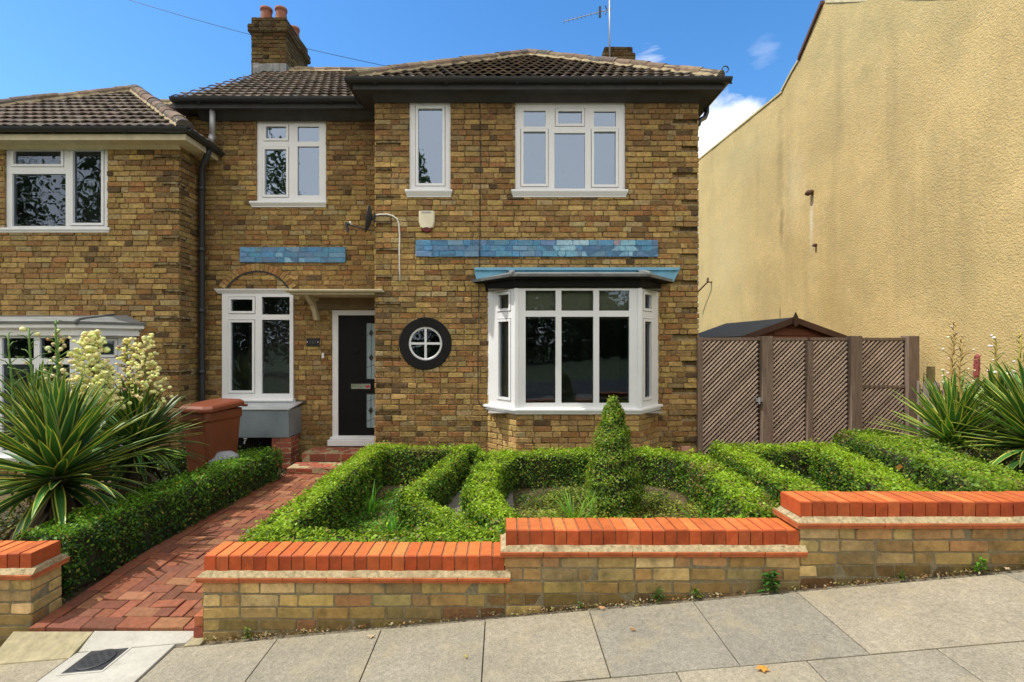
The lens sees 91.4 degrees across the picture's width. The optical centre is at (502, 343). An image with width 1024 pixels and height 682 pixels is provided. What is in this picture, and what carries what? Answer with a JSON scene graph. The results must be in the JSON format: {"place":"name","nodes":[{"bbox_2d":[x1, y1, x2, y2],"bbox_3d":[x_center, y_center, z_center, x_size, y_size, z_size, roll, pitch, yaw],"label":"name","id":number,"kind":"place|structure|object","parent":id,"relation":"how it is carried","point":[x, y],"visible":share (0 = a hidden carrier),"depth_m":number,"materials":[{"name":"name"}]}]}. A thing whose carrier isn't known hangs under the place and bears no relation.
{"place":"outdoors","nodes":[
{"label":"outdoors","id":0,"kind":"place"},
{"bbox_2d":[0,631,204,681],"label":"concrete apron","id":1,"kind":"object","parent":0,"point":[146,653],"visible":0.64,"depth_m":3.01,"materials":[{"name":"grey concrete"}]},
{"bbox_2d":[56,647,131,675],"bbox_3d":[-2.354,1.849,2.890,0.262,0.061,0.225,0,0,0],"label":"drain cover","id":2,"kind":"object","parent":1,"relation":"on","point":[94,661],"visible":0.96,"depth_m":2.87,"materials":[{"name":"metal"}]},
{"bbox_2d":[194,609,203,637],"bbox_3d":[-1.853,1.730,3.108,0.063,0.140,0.130,0,0,0],"label":"brick stub","id":3,"kind":"object","parent":1,"relation":"on","point":[198,624],"visible":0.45,"depth_m":3.04,"materials":[{"name":"red brick"}]},
{"bbox_2d":[29,474,326,631],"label":"brick path","id":4,"kind":"structure","parent":0,"point":[157,587],"depth_m":3.67,"materials":[{"name":"red brick"}]},
{"bbox_2d":[130,0,384,65],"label":"telephone wire","id":5,"kind":"object","parent":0,"point":[249,34],"visible":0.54,"depth_m":15.99,"materials":[{"name":"black plastic"}]},
{"bbox_2d":[0,452,813,605],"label":"garden soil","id":6,"kind":"structure","parent":0,"point":[83,588],"depth_m":5.05,"materials":[{"name":"brown soil"}]},
{"bbox_2d":[0,358,100,504],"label":"yucca","id":7,"kind":"object","parent":6,"relation":"on","point":[9,407],"visible":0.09,"depth_m":5.26,"materials":[{"name":"green plant"}]},
{"bbox_2d":[0,320,171,540],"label":"yucca","id":8,"kind":"object","parent":6,"relation":"on","point":[58,433],"visible":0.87,"depth_m":4.12,"materials":[{"name":"green plant"}]},
{"bbox_2d":[0,469,179,540],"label":"ground cover","id":9,"kind":"object","parent":6,"relation":"on","point":[9,523],"visible":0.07,"depth_m":4.86,"materials":[{"name":"green plant"}]},
{"bbox_2d":[15,445,283,598],"bbox_3d":[-3.840,1.513,4.980,2.080,0.532,3.133,0,0,0],"label":"box hedge","id":10,"kind":"object","parent":6,"relation":"on","point":[94,545],"visible":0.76,"depth_m":4.30,"materials":[{"name":"green plant"}]},
{"bbox_2d":[208,451,239,464],"bbox_3d":[-3.325,1.435,5.948,0.395,0.311,0.323,0,0,0],"label":"plastic sack","id":11,"kind":"object","parent":10,"relation":"on","point":[222,454],"visible":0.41,"depth_m":5.87,"materials":[{"name":"grey plastic"}]},
{"bbox_2d":[94,333,207,504],"bbox_3d":[-3.814,0.949,5.194,1.428,2.113,1.322,0,0,0],"label":"yucca","id":12,"kind":"object","parent":6,"relation":"on","point":[136,393],"visible":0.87,"depth_m":5.12,"materials":[{"name":"green plant"}]},
{"bbox_2d":[179,398,247,471],"bbox_3d":[-3.518,1.247,6.087,0.490,1.113,0.657,0,0,16],"label":"wheelie bin","id":13,"kind":"object","parent":6,"relation":"on","point":[218,431],"visible":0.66,"depth_m":5.86,"materials":[{"name":"plastic"}]},
{"bbox_2d":[237,438,271,450],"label":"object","id":14,"kind":"object","parent":6,"relation":"on","point":[251,443],"visible":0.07,"depth_m":7.36,"materials":[{"name":"black paint"}]},
{"bbox_2d":[271,434,298,468],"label":"brick pier","id":15,"kind":"structure","parent":6,"relation":"on","point":[289,447],"depth_m":7.05,"materials":[{"name":"red brick"}]},
{"bbox_2d":[235,440,505,542],"bbox_3d":[-0.888,1.477,4.797,1.931,0.602,3.197,0,0,0],"label":"box hedge","id":16,"kind":"object","parent":6,"relation":"on","point":[431,474],"visible":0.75,"depth_m":4.49,"materials":[{"name":"green plant"}]},
{"bbox_2d":[363,480,384,518],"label":"grass tuft","id":17,"kind":"object","parent":6,"relation":"on","point":[371,503],"visible":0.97,"depth_m":4.87,"materials":[{"name":"green plant"}]},
{"bbox_2d":[368,511,407,535],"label":"grass tuft","id":18,"kind":"object","parent":6,"relation":"on","point":[390,525],"visible":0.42,"depth_m":4.32,"materials":[{"name":"green plant"}]},
{"bbox_2d":[336,486,440,535],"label":"ground cover","id":19,"kind":"object","parent":6,"relation":"on","point":[365,521],"visible":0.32,"depth_m":4.83,"materials":[{"name":"green plant"}]},
{"bbox_2d":[541,490,595,518],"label":"grass tuft","id":20,"kind":"object","parent":6,"relation":"on","point":[571,510],"visible":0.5,"depth_m":4.39,"materials":[{"name":"green plant"}]},
{"bbox_2d":[573,483,633,517],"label":"grass tuft","id":21,"kind":"object","parent":6,"relation":"on","point":[591,507],"visible":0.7,"depth_m":4.53,"materials":[{"name":"green plant"}]},
{"bbox_2d":[513,471,713,518],"bbox_3d":[0.948,1.543,4.401,1.834,0.254,2.050,0,0,0],"label":"ground cover","id":22,"kind":"object","parent":6,"relation":"on","point":[539,515],"visible":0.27,"depth_m":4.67,"materials":[{"name":"green plant"}]},
{"bbox_2d":[580,394,648,517],"bbox_3d":[1.040,1.069,4.711,0.630,1.179,0.628,0,0,0],"label":"cone bush","id":23,"kind":"object","parent":6,"relation":"on","point":[613,469],"visible":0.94,"depth_m":4.56,"materials":[{"name":"green plant"}]},
{"bbox_2d":[455,442,780,533],"bbox_3d":[0.939,1.392,4.609,2.704,0.635,2.838,0,0,0],"label":"box hedge","id":24,"kind":"object","parent":6,"relation":"on","point":[494,478],"visible":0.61,"depth_m":5.02,"materials":[{"name":"green plant"}]},
{"bbox_2d":[676,500,721,517],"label":"grass tuft","id":25,"kind":"object","parent":6,"relation":"on","point":[700,512],"visible":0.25,"depth_m":4.16,"materials":[{"name":"green plant"}]},
{"bbox_2d":[707,438,937,506],"bbox_3d":[2.813,1.292,4.532,1.450,0.617,2.507,0,0,11],"label":"box hedge","id":26,"kind":"object","parent":6,"relation":"on","point":[775,470],"visible":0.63,"depth_m":4.71,"materials":[{"name":"green plant"}]},
{"bbox_2d":[831,428,1023,491],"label":"box hedge","id":27,"kind":"object","parent":6,"relation":"on","point":[931,464],"visible":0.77,"depth_m":4.52,"materials":[{"name":"green plant"}]},
{"bbox_2d":[865,322,1016,466],"bbox_3d":[4.759,0.865,5.284,1.535,2.200,1.422,0,0,0],"label":"yucca","id":28,"kind":"object","parent":6,"relation":"on","point":[930,414],"visible":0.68,"depth_m":5.21,"materials":[{"name":"green plant"}]},
{"bbox_2d":[932,330,1023,468],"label":"yucca","id":29,"kind":"object","parent":6,"relation":"on","point":[1012,412],"visible":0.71,"depth_m":4.78,"materials":[{"name":"green plant"}]},
{"bbox_2d":[957,333,1019,448],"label":"yucca","id":30,"kind":"object","parent":6,"relation":"on","point":[976,367],"visible":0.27,"depth_m":5.55,"materials":[{"name":"green plant"}]},
{"bbox_2d":[0,0,820,157],"label":"sky","id":31,"kind":"structure","parent":0,"point":[47,46],"materials":[{"name":"blue"}]},
{"bbox_2d":[0,569,1023,681],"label":"pavement","id":32,"kind":"structure","parent":0,"point":[964,628],"depth_m":2.64,"materials":[{"name":"grey concrete"}]},
{"bbox_2d":[0,540,69,646],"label":"garden wall","id":33,"kind":"structure","parent":32,"relation":"on","point":[30,585],"depth_m":3.19,"materials":[{"name":"brick"}]},
{"bbox_2d":[241,627,253,637],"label":"weed","id":34,"kind":"object","parent":32,"relation":"on","point":[246,632],"visible":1,"depth_m":2.99,"materials":[{"name":"green plant"}]},
{"bbox_2d":[201,566,1023,642],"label":"leaf litter","id":35,"kind":"object","parent":32,"relation":"on","point":[460,615],"visible":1,"depth_m":3.00,"materials":[{"name":"brown plant"}]},
{"bbox_2d":[652,586,665,602],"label":"weed","id":36,"kind":"object","parent":32,"relation":"on","point":[660,595],"visible":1,"depth_m":3.00,"materials":[{"name":"green plant"}]},
{"bbox_2d":[691,587,702,598],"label":"weed","id":37,"kind":"object","parent":32,"relation":"on","point":[694,591],"visible":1,"depth_m":3.00,"materials":[{"name":"green plant"}]},
{"bbox_2d":[755,665,768,671],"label":"fallen leaf","id":38,"kind":"object","parent":32,"relation":"on","point":[763,668],"visible":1,"depth_m":2.33,"materials":[{"name":"orange plant"}]},
{"bbox_2d":[758,570,781,591],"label":"weed","id":39,"kind":"object","parent":32,"relation":"on","point":[771,576],"visible":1,"depth_m":2.99,"materials":[{"name":"green plant"}]},
{"bbox_2d":[897,569,906,579],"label":"weed","id":40,"kind":"object","parent":32,"relation":"on","point":[902,576],"visible":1,"depth_m":2.99,"materials":[{"name":"green plant"}]},
{"bbox_2d":[973,556,987,571],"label":"weed","id":41,"kind":"object","parent":32,"relation":"on","point":[983,561],"visible":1,"depth_m":2.99,"materials":[{"name":"green plant"}]},
{"bbox_2d":[442,453,687,519],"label":"garden paving","id":42,"kind":"structure","parent":0,"point":[455,502],"depth_m":5.19,"materials":[{"name":"grey stone"}]},
{"bbox_3d":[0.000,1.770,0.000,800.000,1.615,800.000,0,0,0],"label":"ground","id":43,"kind":"structure","parent":0,"visible":0},
{"bbox_2d":[0,84,224,477],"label":"house","id":44,"kind":"structure","parent":43,"relation":"on","point":[102,210],"depth_m":6.96,"materials":[{"name":"brick"}]},
{"bbox_2d":[0,150,110,232],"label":"window","id":45,"kind":"structure","parent":44,"relation":"in","point":[49,191],"depth_m":7.47,"materials":[{"name":"plastic"}]},
{"bbox_2d":[0,313,145,477],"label":"bay window","id":46,"kind":"structure","parent":44,"relation":"in","point":[114,328],"depth_m":6.58,"materials":[{"name":"plastic"}]},
{"bbox_2d":[169,5,732,474],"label":"house","id":47,"kind":"structure","parent":43,"relation":"on","point":[563,187],"depth_m":6.96,"materials":[{"name":"brick"}]},
{"bbox_2d":[214,289,294,401],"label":"window","id":48,"kind":"structure","parent":47,"relation":"in","point":[258,324],"depth_m":7.49,"materials":[{"name":"plastic"}]},
{"bbox_2d":[238,402,302,443],"bbox_3d":[-3.457,1.140,7.241,0.927,0.542,0.479,0,0,0],"label":"metal cabinet","id":49,"kind":"object","parent":47,"relation":"attached to","point":[270,419],"visible":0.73,"depth_m":7.03,"materials":[{"name":"metal"}]},
{"bbox_2d":[249,122,326,207],"bbox_3d":[-3.202,-2.711,7.518,1.154,1.335,0.155,0,0,0],"label":"window","id":50,"kind":"structure","parent":47,"relation":"in","point":[291,156],"depth_m":7.52,"materials":[{"name":"plastic"}]},
{"bbox_2d":[307,338,319,345],"bbox_3d":[-2.837,-0.022,7.478,0.192,0.120,0.026,0,0,0],"label":"number plaque","id":51,"kind":"object","parent":47,"relation":"attached to","point":[313,341],"visible":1,"depth_m":7.47,"materials":[{"name":"metal"}]},
{"bbox_2d":[327,310,375,445],"bbox_3d":[-2.185,0.509,7.508,0.824,2.025,0.220,0,0,0],"label":"door","id":52,"kind":"structure","parent":47,"relation":"in","point":[353,331],"depth_m":7.53,"materials":[{"name":"plastic"}]},
{"bbox_2d":[345,204,375,232],"bbox_3d":[-1.941,-1.744,6.950,0.315,0.427,0.397,0,0,30],"label":"satellite dish","id":53,"kind":"object","parent":47,"relation":"attached to","point":[369,217],"visible":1,"depth_m":6.87,"materials":[{"name":"black metal"}]},
{"bbox_2d":[376,214,400,280],"bbox_3d":[-1.587,-1.336,6.940,0.348,0.940,0.022,0,0,0],"label":"cable","id":54,"kind":"object","parent":47,"relation":"attached to","point":[399,239],"visible":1,"depth_m":6.93,"materials":[{"name":"white plastic"}]},
{"bbox_2d":[399,317,451,369],"bbox_3d":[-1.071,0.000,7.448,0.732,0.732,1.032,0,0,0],"label":"round window","id":55,"kind":"structure","parent":47,"relation":"in","point":[425,343],"depth_m":6.93,"materials":[{"name":"black paint"}]},
{"bbox_2d":[419,211,434,231],"bbox_3d":[-1.049,-1.692,6.921,0.216,0.294,0.070,0,0,0],"label":"alarm box","id":56,"kind":"object","parent":47,"relation":"attached to","point":[426,220],"visible":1,"depth_m":6.89,"materials":[{"name":"white plastic"}]},
{"bbox_2d":[405,103,451,196],"bbox_3d":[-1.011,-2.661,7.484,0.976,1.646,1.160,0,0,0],"label":"window","id":57,"kind":"structure","parent":47,"relation":"in","point":[430,123],"depth_m":6.98,"materials":[{"name":"plastic"}]},
{"bbox_2d":[478,142,485,407],"bbox_3d":[-0.274,-1.230,6.931,0.141,4.273,0.046,0,0,0],"label":"cable","id":58,"kind":"object","parent":47,"relation":"attached to","point":[479,253],"visible":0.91,"depth_m":6.94,"materials":[{"name":"black plastic"}]},
{"bbox_2d":[511,103,627,197],"bbox_3d":[0.933,-2.710,6.982,1.616,1.348,0.155,0,0,0],"label":"window","id":59,"kind":"structure","parent":47,"relation":"in","point":[572,150],"depth_m":6.99,"materials":[{"name":"plastic"}]},
{"bbox_2d":[471,270,674,452],"bbox_3d":[0.985,0.439,7.732,2.852,2.924,2.866,0,0,0],"label":"bay window","id":60,"kind":"structure","parent":47,"relation":"in","point":[560,344],"depth_m":6.60,"materials":[{"name":"plastic"}]},
{"bbox_2d":[563,0,611,56],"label":"tv aerial","id":61,"kind":"object","parent":47,"relation":"attached to","point":[600,11],"visible":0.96,"depth_m":10.35,"materials":[{"name":"metal"}]},
{"bbox_2d":[195,491,1023,641],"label":"garden wall","id":62,"kind":"structure","parent":43,"relation":"on","point":[814,538],"depth_m":3.02,"materials":[{"name":"brick"}]},
{"bbox_2d":[698,312,846,339],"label":"garden shed","id":63,"kind":"structure","parent":43,"relation":"on","point":[794,326],"depth_m":8.23,"materials":[{"name":"brown wood"}]},
{"bbox_2d":[695,336,918,454],"bbox_3d":[4.232,0.822,6.975,3.054,1.856,0.209,0,0,0],"label":"trellis screen","id":64,"kind":"object","parent":43,"relation":"on","point":[763,389],"visible":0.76,"depth_m":6.95,"materials":[{"name":"brown wood"}]},
{"bbox_2d":[698,0,1023,436],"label":"house","id":65,"kind":"structure","parent":43,"relation":"on","point":[890,133],"depth_m":7.79,"materials":[{"name":"paint"}]},
{"bbox_2d":[698,278,711,291],"bbox_3d":[5.809,-1.635,14.570,0.187,0.506,0.725,0,0,-29],"label":"iron bracket","id":66,"kind":"object","parent":65,"relation":"attached to","point":[707,281],"visible":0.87,"depth_m":14.32,"materials":[{"name":"brown metal"}]},
{"bbox_2d":[804,190,813,195],"bbox_3d":[5.945,-2.924,9.669,0.179,0.122,0.100,0,0,0],"label":"iron stub","id":67,"kind":"object","parent":65,"relation":"attached to","point":[809,192],"visible":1,"depth_m":9.63,"materials":[{"name":"brown metal"}]},
{"bbox_2d":[917,381,1020,444],"bbox_3d":[5.821,1.042,5.753,0.058,1.215,2.399,0,0,-3],"label":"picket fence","id":68,"kind":"object","parent":43,"relation":"on","point":[919,390],"visible":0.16,"depth_m":6.79,"materials":[{"name":"brown wood"}]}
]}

